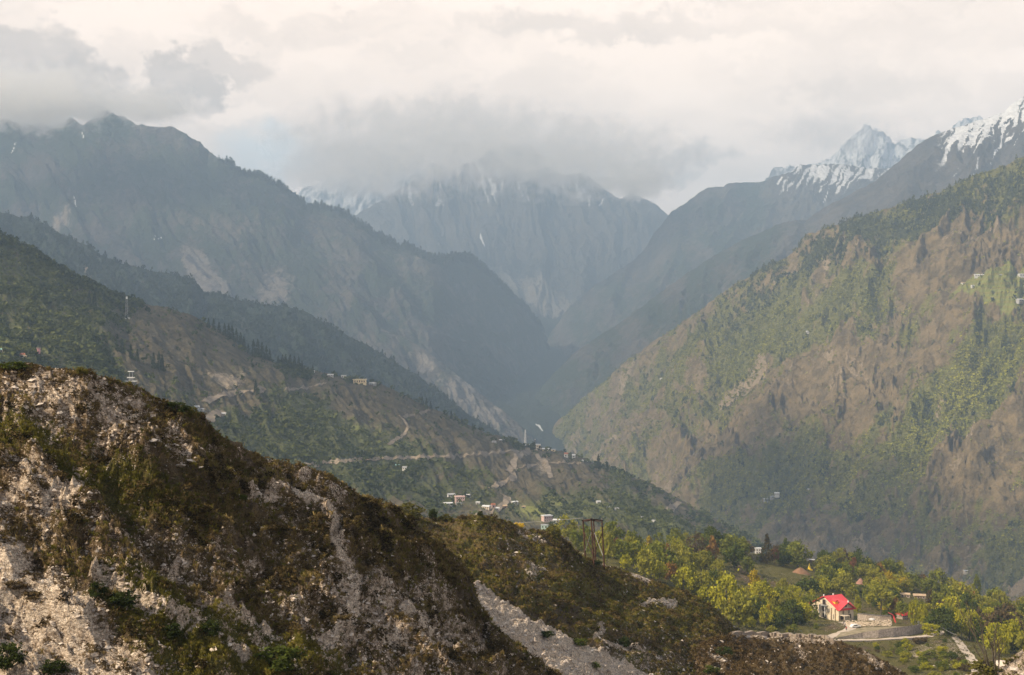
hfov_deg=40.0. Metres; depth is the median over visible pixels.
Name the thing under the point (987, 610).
open crowned tree
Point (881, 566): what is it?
broadleaf tree
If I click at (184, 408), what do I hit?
bush
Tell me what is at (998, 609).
broadleaf tree
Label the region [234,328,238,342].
conifer tree
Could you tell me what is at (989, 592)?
broadleaf tree
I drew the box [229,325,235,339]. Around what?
conifer tree
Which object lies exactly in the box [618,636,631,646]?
bush
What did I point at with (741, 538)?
broadleaf tree
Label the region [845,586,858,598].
broadleaf tree
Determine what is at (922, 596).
house
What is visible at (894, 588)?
bush
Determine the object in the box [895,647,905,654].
bush
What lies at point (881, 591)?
open crowned tree
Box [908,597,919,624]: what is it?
broadleaf tree
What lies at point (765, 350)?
woodland
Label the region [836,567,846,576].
broadleaf tree
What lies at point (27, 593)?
bush
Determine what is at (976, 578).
poplar tree
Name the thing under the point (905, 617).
shed
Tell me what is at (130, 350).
conifer tree
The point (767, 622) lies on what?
broadleaf tree
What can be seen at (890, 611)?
bush
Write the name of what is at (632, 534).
broadleaf tree
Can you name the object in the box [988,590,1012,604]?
broadleaf tree
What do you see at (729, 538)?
broadleaf tree
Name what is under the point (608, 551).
broadleaf tree
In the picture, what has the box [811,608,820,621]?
broadleaf tree
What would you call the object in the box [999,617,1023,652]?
broadleaf tree
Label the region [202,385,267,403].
track
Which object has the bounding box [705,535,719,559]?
poplar tree
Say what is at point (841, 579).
broadleaf tree
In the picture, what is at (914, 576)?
broadleaf tree
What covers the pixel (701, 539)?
open crowned tree
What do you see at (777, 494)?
house
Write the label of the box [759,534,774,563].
conifer tree
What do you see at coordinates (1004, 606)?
broadleaf tree
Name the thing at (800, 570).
earth mound
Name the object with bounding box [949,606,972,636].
broadleaf tree
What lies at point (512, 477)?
track
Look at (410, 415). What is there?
track
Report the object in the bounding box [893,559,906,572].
broadleaf tree
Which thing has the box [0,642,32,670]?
bush
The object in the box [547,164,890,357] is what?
ridge
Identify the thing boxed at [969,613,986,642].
broadleaf tree
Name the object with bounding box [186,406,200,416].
bush
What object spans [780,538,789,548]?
broadleaf tree
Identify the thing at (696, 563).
open crowned tree
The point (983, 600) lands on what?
broadleaf tree
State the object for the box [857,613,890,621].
boundary wall
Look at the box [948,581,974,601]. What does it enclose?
broadleaf tree
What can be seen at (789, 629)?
bush
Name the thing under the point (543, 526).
house
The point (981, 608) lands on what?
broadleaf tree
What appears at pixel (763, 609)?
open crowned tree
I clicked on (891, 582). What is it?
open crowned tree
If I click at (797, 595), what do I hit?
open crowned tree
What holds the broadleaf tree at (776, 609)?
on the wooded shelf
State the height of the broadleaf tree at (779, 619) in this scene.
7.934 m
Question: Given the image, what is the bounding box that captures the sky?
[0,0,1023,214]
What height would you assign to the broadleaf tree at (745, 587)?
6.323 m
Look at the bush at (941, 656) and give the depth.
477.66 m
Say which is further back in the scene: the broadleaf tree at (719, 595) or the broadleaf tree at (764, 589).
the broadleaf tree at (764, 589)
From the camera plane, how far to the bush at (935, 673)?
430.69 m
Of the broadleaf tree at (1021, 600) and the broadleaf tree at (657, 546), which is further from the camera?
the broadleaf tree at (1021, 600)
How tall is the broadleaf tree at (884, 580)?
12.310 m
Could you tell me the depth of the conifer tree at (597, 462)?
2049.03 m
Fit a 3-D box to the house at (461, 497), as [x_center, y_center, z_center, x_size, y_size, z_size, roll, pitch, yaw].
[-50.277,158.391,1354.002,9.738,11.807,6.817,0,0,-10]
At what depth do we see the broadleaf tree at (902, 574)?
804.49 m
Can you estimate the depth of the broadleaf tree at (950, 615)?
570.39 m
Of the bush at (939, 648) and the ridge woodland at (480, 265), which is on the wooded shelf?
the bush at (939, 648)
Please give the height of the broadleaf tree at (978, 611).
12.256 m
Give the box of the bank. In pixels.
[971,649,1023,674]
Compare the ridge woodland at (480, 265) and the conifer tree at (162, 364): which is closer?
the conifer tree at (162, 364)
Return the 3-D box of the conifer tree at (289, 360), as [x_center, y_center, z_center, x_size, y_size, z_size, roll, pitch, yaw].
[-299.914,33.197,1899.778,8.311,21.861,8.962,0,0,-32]
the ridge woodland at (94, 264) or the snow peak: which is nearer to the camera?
the ridge woodland at (94, 264)
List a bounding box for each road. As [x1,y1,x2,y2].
[828,622,856,637]
[834,627,943,639]
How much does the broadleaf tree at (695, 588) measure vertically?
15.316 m
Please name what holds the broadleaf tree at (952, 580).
on the wooded shelf
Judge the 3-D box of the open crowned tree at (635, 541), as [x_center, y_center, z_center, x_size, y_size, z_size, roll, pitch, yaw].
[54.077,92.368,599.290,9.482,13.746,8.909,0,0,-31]
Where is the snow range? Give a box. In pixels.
[298,163,427,215]
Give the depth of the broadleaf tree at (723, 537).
801.81 m
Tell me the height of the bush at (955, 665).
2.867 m
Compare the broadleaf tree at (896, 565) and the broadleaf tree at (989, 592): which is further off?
the broadleaf tree at (896, 565)
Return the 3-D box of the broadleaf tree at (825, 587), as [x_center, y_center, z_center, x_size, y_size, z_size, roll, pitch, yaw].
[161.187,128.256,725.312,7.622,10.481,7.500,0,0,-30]
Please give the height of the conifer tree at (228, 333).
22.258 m
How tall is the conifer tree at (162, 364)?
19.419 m
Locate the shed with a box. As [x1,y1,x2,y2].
[896,611,912,619]
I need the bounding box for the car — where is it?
[850,624,860,627]
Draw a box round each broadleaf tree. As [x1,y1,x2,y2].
[566,523,590,550]
[572,538,583,549]
[582,530,599,548]
[593,526,613,557]
[597,531,615,562]
[604,518,625,539]
[610,538,633,558]
[619,554,632,568]
[620,536,634,554]
[620,540,643,565]
[626,530,643,544]
[633,548,660,577]
[643,540,678,571]
[652,561,669,579]
[663,561,677,581]
[666,527,684,547]
[670,541,690,567]
[671,556,698,582]
[671,562,697,593]
[677,545,697,557]
[683,532,691,545]
[690,566,716,595]
[692,549,711,570]
[696,550,711,571]
[704,525,722,549]
[708,549,714,562]
[708,568,745,612]
[712,558,723,570]
[718,533,736,553]
[718,534,745,554]
[719,591,757,628]
[720,542,746,568]
[732,534,747,541]
[738,538,748,551]
[739,585,748,595]
[740,555,755,573]
[743,578,779,605]
[746,616,756,627]
[748,541,755,551]
[752,595,760,607]
[756,599,771,615]
[760,611,773,625]
[769,598,779,607]
[770,612,785,627]
[771,607,778,617]
[774,578,790,588]
[774,593,784,605]
[774,605,787,613]
[775,546,793,565]
[777,599,804,623]
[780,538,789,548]
[783,539,802,553]
[783,541,814,567]
[785,584,801,600]
[795,600,812,621]
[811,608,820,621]
[812,555,834,569]
[812,564,839,586]
[814,549,831,561]
[815,574,831,592]
[819,558,843,570]
[819,577,831,593]
[830,547,849,563]
[830,572,856,593]
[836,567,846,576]
[842,559,850,569]
[842,563,860,578]
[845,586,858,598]
[851,546,868,567]
[853,583,865,597]
[854,563,872,579]
[856,562,864,576]
[862,569,881,585]
[862,584,873,601]
[867,578,882,587]
[869,565,880,578]
[869,593,880,607]
[872,575,892,588]
[876,563,886,574]
[884,571,897,583]
[885,561,901,573]
[888,596,900,611]
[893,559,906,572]
[893,570,915,585]
[893,590,902,602]
[894,600,912,616]
[898,576,908,591]
[900,580,914,592]
[905,571,922,590]
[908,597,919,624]
[916,604,928,623]
[922,577,942,592]
[923,567,952,594]
[923,605,950,632]
[926,588,939,607]
[929,584,956,606]
[935,592,969,618]
[939,608,962,635]
[945,575,958,583]
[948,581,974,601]
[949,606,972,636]
[953,602,973,622]
[956,591,982,610]
[962,606,980,640]
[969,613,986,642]
[972,594,991,606]
[973,606,985,621]
[979,619,1010,652]
[980,605,994,619]
[982,586,1009,602]
[982,609,1023,635]
[985,605,1005,620]
[985,613,1006,637]
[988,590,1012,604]
[995,602,1017,615]
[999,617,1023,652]
[1009,630,1020,652]
[1011,596,1023,608]
[1014,632,1023,649]
[1015,601,1023,612]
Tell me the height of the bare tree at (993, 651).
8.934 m
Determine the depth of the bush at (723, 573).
646.68 m
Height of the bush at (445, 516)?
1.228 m
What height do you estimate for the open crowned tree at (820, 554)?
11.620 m
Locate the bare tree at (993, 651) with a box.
[948,594,1005,672]
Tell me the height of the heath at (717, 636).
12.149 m
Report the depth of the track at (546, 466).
1947.98 m
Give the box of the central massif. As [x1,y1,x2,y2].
[355,142,667,318]
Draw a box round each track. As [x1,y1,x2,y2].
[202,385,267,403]
[205,409,224,422]
[285,382,326,391]
[304,448,541,467]
[387,415,409,444]
[403,409,429,417]
[475,493,510,514]
[488,472,516,487]
[506,450,530,473]
[511,459,583,470]
[532,452,552,477]
[666,501,681,511]
[951,636,977,671]
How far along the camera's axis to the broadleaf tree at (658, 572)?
575.79 m
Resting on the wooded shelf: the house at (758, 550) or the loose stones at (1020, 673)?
the house at (758, 550)
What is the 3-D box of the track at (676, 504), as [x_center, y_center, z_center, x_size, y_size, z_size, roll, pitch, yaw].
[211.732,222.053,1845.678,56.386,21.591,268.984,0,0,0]
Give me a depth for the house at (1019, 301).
2882.71 m
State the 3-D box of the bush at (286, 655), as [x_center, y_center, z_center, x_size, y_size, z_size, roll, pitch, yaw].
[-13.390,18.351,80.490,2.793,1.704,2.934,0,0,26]
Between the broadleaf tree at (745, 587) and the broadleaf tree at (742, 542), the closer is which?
the broadleaf tree at (745, 587)
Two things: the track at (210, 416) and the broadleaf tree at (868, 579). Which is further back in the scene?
the track at (210, 416)
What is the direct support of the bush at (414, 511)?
on the grassy hill
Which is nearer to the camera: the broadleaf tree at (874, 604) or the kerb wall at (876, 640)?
the kerb wall at (876, 640)
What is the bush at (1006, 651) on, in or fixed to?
on the wooded shelf
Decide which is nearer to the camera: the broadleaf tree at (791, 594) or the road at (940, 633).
the road at (940, 633)
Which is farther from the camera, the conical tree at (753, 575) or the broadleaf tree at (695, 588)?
the conical tree at (753, 575)
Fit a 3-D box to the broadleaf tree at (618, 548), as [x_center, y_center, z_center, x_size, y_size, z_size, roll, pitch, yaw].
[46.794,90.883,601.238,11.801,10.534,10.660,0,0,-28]
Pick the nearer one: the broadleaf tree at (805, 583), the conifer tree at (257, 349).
the broadleaf tree at (805, 583)
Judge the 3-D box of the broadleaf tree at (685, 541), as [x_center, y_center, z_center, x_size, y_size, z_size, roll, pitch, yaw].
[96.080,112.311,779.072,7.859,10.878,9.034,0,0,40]
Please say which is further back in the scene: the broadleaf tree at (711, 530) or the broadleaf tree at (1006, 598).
the broadleaf tree at (711, 530)
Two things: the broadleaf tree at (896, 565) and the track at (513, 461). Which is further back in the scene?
the track at (513, 461)
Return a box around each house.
[352,379,366,384]
[454,495,464,504]
[481,505,490,510]
[541,514,552,522]
[541,524,548,528]
[755,547,761,553]
[774,492,779,497]
[812,593,856,621]
[900,592,909,597]
[913,593,925,598]
[1015,299,1023,303]
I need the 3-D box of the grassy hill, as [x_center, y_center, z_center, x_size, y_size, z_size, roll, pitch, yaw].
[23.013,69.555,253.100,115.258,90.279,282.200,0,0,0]
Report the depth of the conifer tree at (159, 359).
1402.80 m
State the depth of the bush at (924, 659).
465.31 m
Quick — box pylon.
[582,517,604,568]
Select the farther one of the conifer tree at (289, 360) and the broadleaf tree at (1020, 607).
the conifer tree at (289, 360)
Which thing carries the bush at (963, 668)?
on the wooded shelf
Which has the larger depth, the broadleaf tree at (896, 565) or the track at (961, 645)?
the broadleaf tree at (896, 565)
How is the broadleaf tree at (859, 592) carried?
on the wooded shelf
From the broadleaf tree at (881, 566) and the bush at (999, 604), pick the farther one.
the broadleaf tree at (881, 566)
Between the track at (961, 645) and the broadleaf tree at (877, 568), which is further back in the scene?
the broadleaf tree at (877, 568)
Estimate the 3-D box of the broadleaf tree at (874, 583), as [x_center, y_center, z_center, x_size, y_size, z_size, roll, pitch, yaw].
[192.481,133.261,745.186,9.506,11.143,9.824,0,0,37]
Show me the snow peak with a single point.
(867, 146)
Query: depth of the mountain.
6536.74 m
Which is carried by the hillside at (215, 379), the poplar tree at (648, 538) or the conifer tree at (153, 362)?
the conifer tree at (153, 362)
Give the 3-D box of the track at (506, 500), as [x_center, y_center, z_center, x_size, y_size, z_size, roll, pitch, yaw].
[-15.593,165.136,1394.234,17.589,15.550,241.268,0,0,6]
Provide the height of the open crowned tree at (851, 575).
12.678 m
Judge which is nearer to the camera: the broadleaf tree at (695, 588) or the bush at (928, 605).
the broadleaf tree at (695, 588)
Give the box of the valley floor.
[491,313,567,450]
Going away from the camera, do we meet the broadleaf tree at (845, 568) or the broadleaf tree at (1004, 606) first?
the broadleaf tree at (1004, 606)
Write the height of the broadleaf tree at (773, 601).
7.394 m
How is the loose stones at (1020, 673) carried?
on the bank
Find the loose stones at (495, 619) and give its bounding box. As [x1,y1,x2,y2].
[436,520,734,674]
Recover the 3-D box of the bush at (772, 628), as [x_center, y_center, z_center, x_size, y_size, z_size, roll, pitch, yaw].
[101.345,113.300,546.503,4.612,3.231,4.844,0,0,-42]
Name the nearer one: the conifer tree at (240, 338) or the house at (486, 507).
the house at (486, 507)
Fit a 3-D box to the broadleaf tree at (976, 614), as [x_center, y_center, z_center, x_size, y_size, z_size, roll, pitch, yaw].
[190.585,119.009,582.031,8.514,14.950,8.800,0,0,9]
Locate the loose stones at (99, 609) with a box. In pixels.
[0,363,560,674]
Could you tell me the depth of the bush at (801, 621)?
584.38 m
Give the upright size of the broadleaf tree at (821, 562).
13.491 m
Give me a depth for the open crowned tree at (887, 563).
866.50 m
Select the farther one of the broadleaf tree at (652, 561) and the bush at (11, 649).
the broadleaf tree at (652, 561)
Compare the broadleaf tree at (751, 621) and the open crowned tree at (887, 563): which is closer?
the broadleaf tree at (751, 621)
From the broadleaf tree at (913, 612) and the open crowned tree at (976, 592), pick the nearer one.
the broadleaf tree at (913, 612)
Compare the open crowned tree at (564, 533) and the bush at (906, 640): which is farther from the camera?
the open crowned tree at (564, 533)
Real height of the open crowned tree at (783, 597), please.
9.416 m
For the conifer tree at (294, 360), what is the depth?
1902.51 m
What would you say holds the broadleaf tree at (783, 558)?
on the wooded shelf
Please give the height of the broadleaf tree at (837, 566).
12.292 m
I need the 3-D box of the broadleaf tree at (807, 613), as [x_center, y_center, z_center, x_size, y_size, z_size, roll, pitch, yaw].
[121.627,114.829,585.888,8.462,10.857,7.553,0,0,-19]
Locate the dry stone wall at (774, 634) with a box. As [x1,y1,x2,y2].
[731,630,833,640]
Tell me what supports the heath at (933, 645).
on the wooded shelf
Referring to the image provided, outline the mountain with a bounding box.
[0,110,547,401]
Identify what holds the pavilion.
on the hillside at (215, 379)
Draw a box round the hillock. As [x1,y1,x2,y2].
[691,634,906,674]
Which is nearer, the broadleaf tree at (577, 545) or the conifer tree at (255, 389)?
the broadleaf tree at (577, 545)
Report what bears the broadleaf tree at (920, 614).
on the wooded shelf
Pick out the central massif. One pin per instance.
(533, 231)
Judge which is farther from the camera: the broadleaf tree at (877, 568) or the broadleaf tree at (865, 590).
the broadleaf tree at (877, 568)
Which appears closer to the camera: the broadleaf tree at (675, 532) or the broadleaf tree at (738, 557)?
the broadleaf tree at (738, 557)
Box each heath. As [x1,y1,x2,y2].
[0,362,554,674]
[565,539,1022,674]
[686,633,904,674]
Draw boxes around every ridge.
[0,212,495,434]
[534,97,1023,416]
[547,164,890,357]
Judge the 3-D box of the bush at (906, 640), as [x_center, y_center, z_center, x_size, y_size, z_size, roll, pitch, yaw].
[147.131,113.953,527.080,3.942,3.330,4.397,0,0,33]
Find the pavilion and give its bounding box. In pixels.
[127,371,136,384]
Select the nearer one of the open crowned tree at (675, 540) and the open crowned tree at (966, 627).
the open crowned tree at (966, 627)
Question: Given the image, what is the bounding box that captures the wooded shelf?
[568,541,1021,674]
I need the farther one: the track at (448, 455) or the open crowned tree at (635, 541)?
the track at (448, 455)
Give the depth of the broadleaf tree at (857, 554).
858.30 m
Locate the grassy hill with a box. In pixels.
[413,514,735,674]
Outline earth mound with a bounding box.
[793,567,810,574]
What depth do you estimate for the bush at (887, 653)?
481.52 m
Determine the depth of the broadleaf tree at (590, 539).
607.17 m
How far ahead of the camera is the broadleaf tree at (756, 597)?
614.67 m
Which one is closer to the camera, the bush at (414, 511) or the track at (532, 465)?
the bush at (414, 511)
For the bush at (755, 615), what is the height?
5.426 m
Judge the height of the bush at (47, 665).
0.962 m
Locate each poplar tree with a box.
[645,535,652,545]
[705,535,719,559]
[849,557,857,568]
[854,596,861,612]
[971,574,981,594]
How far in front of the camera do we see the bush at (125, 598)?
76.86 m
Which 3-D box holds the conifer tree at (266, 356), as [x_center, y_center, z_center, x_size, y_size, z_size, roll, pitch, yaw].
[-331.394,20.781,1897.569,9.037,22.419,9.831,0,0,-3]
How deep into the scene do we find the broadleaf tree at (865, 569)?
831.52 m
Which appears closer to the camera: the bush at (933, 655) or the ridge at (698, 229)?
the bush at (933, 655)
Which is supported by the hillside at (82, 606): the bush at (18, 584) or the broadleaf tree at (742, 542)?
the bush at (18, 584)
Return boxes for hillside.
[0,239,758,552]
[0,363,559,674]
[552,157,1023,603]
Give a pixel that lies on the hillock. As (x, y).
(769, 670)
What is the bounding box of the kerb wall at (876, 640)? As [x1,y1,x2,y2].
[835,636,928,641]
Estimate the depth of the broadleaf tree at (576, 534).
624.00 m
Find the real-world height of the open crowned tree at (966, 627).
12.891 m
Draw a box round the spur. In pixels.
[342,326,533,444]
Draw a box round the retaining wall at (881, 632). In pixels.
[836,624,924,638]
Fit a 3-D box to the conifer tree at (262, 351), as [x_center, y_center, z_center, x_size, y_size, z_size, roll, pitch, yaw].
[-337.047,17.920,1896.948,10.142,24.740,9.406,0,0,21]
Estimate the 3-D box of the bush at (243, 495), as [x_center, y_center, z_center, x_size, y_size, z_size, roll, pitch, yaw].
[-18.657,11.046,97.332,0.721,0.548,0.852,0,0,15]
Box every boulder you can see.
[996,660,1005,665]
[1009,666,1017,671]
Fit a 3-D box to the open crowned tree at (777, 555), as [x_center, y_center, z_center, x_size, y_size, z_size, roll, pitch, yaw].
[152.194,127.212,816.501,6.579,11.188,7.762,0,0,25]
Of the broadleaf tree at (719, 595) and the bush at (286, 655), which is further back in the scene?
the broadleaf tree at (719, 595)
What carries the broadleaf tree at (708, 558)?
on the wooded shelf
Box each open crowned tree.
[555,513,577,539]
[630,539,649,566]
[653,532,664,543]
[669,536,685,550]
[685,552,700,567]
[686,530,706,552]
[691,532,709,549]
[708,560,724,573]
[708,569,721,585]
[744,590,752,600]
[758,605,774,629]
[771,547,779,564]
[778,594,787,602]
[793,588,807,602]
[801,593,819,611]
[816,552,831,560]
[840,571,853,581]
[866,583,896,614]
[881,558,894,571]
[887,578,897,589]
[915,580,925,593]
[917,571,930,591]
[941,602,952,610]
[959,613,978,640]
[967,584,978,596]
[982,606,991,621]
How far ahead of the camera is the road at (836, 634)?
570.42 m
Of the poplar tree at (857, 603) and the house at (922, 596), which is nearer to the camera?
the poplar tree at (857, 603)
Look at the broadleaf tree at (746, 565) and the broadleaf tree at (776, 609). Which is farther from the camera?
the broadleaf tree at (746, 565)
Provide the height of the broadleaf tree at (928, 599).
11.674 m
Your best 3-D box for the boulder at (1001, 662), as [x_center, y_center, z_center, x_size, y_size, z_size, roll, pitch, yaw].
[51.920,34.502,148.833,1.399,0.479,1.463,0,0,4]
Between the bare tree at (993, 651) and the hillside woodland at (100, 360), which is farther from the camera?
the hillside woodland at (100, 360)
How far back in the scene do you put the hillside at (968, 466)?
3022.55 m
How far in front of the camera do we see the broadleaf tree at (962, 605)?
624.86 m
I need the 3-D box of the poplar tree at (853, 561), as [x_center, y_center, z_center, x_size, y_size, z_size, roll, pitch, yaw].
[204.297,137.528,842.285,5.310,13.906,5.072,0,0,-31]
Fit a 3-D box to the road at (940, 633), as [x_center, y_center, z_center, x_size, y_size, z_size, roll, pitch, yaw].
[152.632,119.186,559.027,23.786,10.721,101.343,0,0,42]
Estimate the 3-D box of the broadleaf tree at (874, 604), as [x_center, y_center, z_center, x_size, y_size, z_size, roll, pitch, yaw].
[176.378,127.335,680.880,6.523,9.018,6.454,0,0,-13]
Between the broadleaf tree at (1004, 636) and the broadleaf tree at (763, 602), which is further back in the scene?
the broadleaf tree at (763, 602)
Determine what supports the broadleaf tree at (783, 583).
on the wooded shelf
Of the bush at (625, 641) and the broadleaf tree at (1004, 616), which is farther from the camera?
the broadleaf tree at (1004, 616)
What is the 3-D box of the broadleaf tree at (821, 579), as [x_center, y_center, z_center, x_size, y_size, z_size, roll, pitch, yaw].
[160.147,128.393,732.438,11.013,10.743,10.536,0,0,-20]
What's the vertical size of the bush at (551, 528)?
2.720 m
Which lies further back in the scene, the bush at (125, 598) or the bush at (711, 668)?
the bush at (711, 668)
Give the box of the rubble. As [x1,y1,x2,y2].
[846,619,891,625]
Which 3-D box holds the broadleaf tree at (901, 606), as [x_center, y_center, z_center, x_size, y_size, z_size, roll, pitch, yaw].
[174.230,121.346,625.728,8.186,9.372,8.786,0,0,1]
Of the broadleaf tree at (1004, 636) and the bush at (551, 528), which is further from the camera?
the broadleaf tree at (1004, 636)
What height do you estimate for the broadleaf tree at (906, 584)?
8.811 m
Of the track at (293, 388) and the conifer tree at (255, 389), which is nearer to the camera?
the conifer tree at (255, 389)
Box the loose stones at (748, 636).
[695,634,900,674]
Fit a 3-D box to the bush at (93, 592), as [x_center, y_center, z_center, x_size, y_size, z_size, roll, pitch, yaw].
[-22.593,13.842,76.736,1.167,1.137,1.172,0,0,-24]
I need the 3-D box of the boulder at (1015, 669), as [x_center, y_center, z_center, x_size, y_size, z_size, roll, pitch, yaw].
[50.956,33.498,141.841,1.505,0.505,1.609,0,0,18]
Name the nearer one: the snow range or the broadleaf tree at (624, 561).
the broadleaf tree at (624, 561)
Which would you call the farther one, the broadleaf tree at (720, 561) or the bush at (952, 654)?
the broadleaf tree at (720, 561)
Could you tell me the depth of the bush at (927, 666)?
450.78 m
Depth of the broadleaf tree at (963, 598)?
673.35 m
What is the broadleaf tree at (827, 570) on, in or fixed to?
on the wooded shelf
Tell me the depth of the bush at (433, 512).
203.69 m
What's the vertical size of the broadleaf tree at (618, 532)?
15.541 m
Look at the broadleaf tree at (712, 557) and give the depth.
712.16 m
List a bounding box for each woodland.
[0,210,502,436]
[0,234,762,552]
[217,155,549,349]
[553,158,1023,597]
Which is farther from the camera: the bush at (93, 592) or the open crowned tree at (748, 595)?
the open crowned tree at (748, 595)
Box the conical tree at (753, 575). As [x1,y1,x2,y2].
[747,569,760,591]
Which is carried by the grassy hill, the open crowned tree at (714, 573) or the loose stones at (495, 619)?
the loose stones at (495, 619)
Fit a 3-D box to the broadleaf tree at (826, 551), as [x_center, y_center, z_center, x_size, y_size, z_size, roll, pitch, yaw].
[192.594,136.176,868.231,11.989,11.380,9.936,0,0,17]
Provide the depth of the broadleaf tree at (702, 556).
670.51 m
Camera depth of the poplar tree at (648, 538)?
718.37 m
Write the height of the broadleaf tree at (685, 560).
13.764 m
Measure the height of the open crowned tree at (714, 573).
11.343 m
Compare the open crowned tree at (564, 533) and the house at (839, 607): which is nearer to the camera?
the house at (839, 607)
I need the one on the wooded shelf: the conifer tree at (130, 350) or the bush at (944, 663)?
the bush at (944, 663)
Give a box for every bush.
[0,361,30,370]
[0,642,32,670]
[2,579,31,589]
[20,590,42,599]
[39,659,69,674]
[75,366,88,375]
[86,581,108,598]
[107,589,139,611]
[162,622,183,638]
[165,401,193,412]
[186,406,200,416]
[199,619,222,635]
[238,494,247,499]
[253,644,307,671]
[399,502,427,518]
[428,508,437,519]
[438,514,452,520]
[541,630,554,637]
[544,523,560,538]
[572,637,586,645]
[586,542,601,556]
[591,661,601,667]
[592,559,601,564]
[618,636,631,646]
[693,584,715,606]
[703,664,721,673]
[713,569,732,582]
[714,646,734,654]
[749,612,758,619]
[766,625,777,631]
[777,586,790,595]
[785,626,793,632]
[788,624,798,629]
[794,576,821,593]
[798,619,807,624]
[881,650,892,656]
[882,610,895,617]
[888,586,901,592]
[895,641,906,647]
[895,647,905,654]
[899,651,912,657]
[901,638,909,643]
[901,642,912,650]
[908,665,921,672]
[911,637,923,643]
[917,655,929,664]
[919,662,934,669]
[921,623,939,635]
[921,649,937,657]
[924,602,933,609]
[927,671,938,674]
[936,646,948,651]
[936,661,949,668]
[938,653,948,659]
[940,661,950,669]
[948,651,957,658]
[952,662,961,668]
[957,662,970,670]
[967,658,1002,674]
[990,601,1001,609]
[992,643,1010,654]
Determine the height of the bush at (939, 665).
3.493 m
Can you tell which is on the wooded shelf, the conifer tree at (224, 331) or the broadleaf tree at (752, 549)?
the broadleaf tree at (752, 549)
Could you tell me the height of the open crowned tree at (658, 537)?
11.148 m
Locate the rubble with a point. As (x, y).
(872, 623)
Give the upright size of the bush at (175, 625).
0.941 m
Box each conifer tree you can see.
[120,339,125,353]
[128,344,133,357]
[150,352,156,368]
[155,351,162,369]
[160,354,165,371]
[222,323,226,335]
[226,324,231,337]
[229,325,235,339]
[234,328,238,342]
[238,332,242,344]
[250,339,255,355]
[252,380,258,394]
[254,338,260,355]
[260,342,264,355]
[263,345,269,359]
[288,354,292,367]
[292,356,297,367]
[595,454,601,467]
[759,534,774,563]
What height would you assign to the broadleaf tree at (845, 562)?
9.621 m
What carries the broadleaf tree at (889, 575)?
on the wooded shelf
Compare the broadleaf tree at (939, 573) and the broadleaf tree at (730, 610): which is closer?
the broadleaf tree at (730, 610)
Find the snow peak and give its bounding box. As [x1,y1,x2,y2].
[765,116,982,180]
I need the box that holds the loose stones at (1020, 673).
[970,652,1023,674]
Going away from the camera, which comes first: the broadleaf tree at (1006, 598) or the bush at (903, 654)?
the bush at (903, 654)
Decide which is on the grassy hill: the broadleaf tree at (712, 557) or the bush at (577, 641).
the bush at (577, 641)
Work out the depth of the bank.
146.53 m
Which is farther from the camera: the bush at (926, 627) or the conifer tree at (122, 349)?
the conifer tree at (122, 349)
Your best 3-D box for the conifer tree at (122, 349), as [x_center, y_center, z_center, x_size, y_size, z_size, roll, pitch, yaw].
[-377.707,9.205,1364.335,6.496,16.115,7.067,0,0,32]
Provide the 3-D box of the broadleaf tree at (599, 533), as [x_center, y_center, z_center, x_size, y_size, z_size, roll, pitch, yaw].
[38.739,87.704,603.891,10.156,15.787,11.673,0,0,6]
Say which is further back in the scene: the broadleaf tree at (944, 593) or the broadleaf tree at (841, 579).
the broadleaf tree at (841, 579)
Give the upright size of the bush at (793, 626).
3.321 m
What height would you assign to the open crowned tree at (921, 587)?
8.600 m
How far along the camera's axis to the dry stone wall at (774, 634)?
240.43 m
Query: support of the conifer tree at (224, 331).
on the hillside at (215, 379)
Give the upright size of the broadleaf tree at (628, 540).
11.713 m

